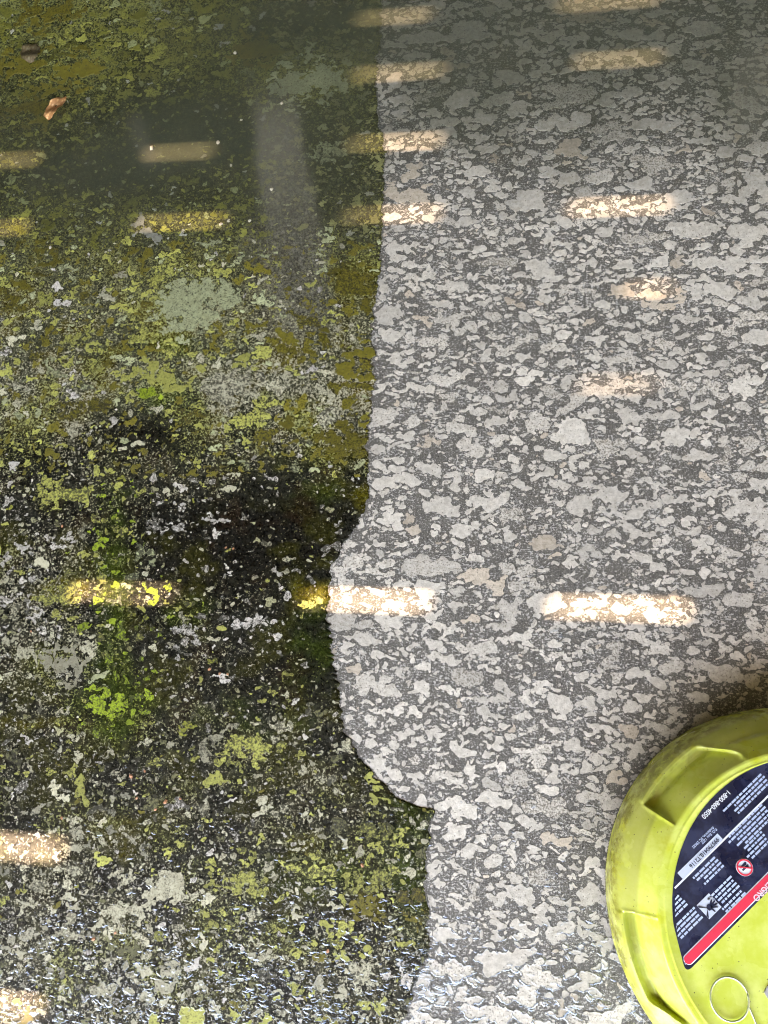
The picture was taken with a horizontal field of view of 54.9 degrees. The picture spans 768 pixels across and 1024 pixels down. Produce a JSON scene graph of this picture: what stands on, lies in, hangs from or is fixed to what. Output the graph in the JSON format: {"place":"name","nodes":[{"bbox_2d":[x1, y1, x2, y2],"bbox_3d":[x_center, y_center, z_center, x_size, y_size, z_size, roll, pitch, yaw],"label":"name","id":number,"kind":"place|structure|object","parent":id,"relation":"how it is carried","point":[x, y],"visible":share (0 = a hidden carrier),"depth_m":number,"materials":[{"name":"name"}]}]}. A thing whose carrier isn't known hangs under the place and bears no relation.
{"place":"outdoors","nodes":[
{"label":"outdoors","id":0,"kind":"place"},
{"bbox_2d":[2,934,635,1021],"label":"water droplets","id":1,"kind":"object","parent":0,"point":[283,995],"visible":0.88,"depth_m":0.81},
{"bbox_2d":[0,0,767,1023],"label":"patio","id":2,"kind":"structure","parent":0,"point":[546,610],"depth_m":0.90,"materials":[{"name":"concrete"}]},
{"bbox_2d":[0,0,434,1023],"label":"algae film","id":3,"kind":"object","parent":2,"relation":"on","point":[298,508],"visible":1,"depth_m":0.92,"materials":[{"name":"green plant"}]},
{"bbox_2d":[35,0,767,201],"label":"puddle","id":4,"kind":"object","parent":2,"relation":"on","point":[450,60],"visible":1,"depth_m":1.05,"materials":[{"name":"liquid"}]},
{"bbox_2d":[20,43,39,62],"bbox_3d":[-0.546,-0.712,1.144,0.032,0.008,0.034,22,77,6],"label":"leaf scrap","id":5,"kind":"object","parent":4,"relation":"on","point":[27,55],"visible":1,"depth_m":1.14,"materials":[{"name":"grey plant"}]},
{"bbox_2d":[43,96,66,119],"bbox_3d":[-0.492,-0.608,1.108,0.019,0.010,0.046,34,79,7],"label":"dry leaf","id":6,"kind":"object","parent":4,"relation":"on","point":[51,109],"visible":1,"depth_m":1.11,"materials":[{"name":"brown plant"}]},
{"bbox_2d":[605,708,767,1023],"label":"surface cleaner","id":7,"kind":"object","parent":2,"relation":"on","point":[686,881],"visible":1,"depth_m":0.71,"materials":[{"name":"plastic"}]},
{"bbox_2d":[709,976,756,1023],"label":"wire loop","id":8,"kind":"object","parent":7,"relation":"on","point":[748,1006],"visible":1,"depth_m":0.68,"materials":[{"name":"yellow"}]}
]}

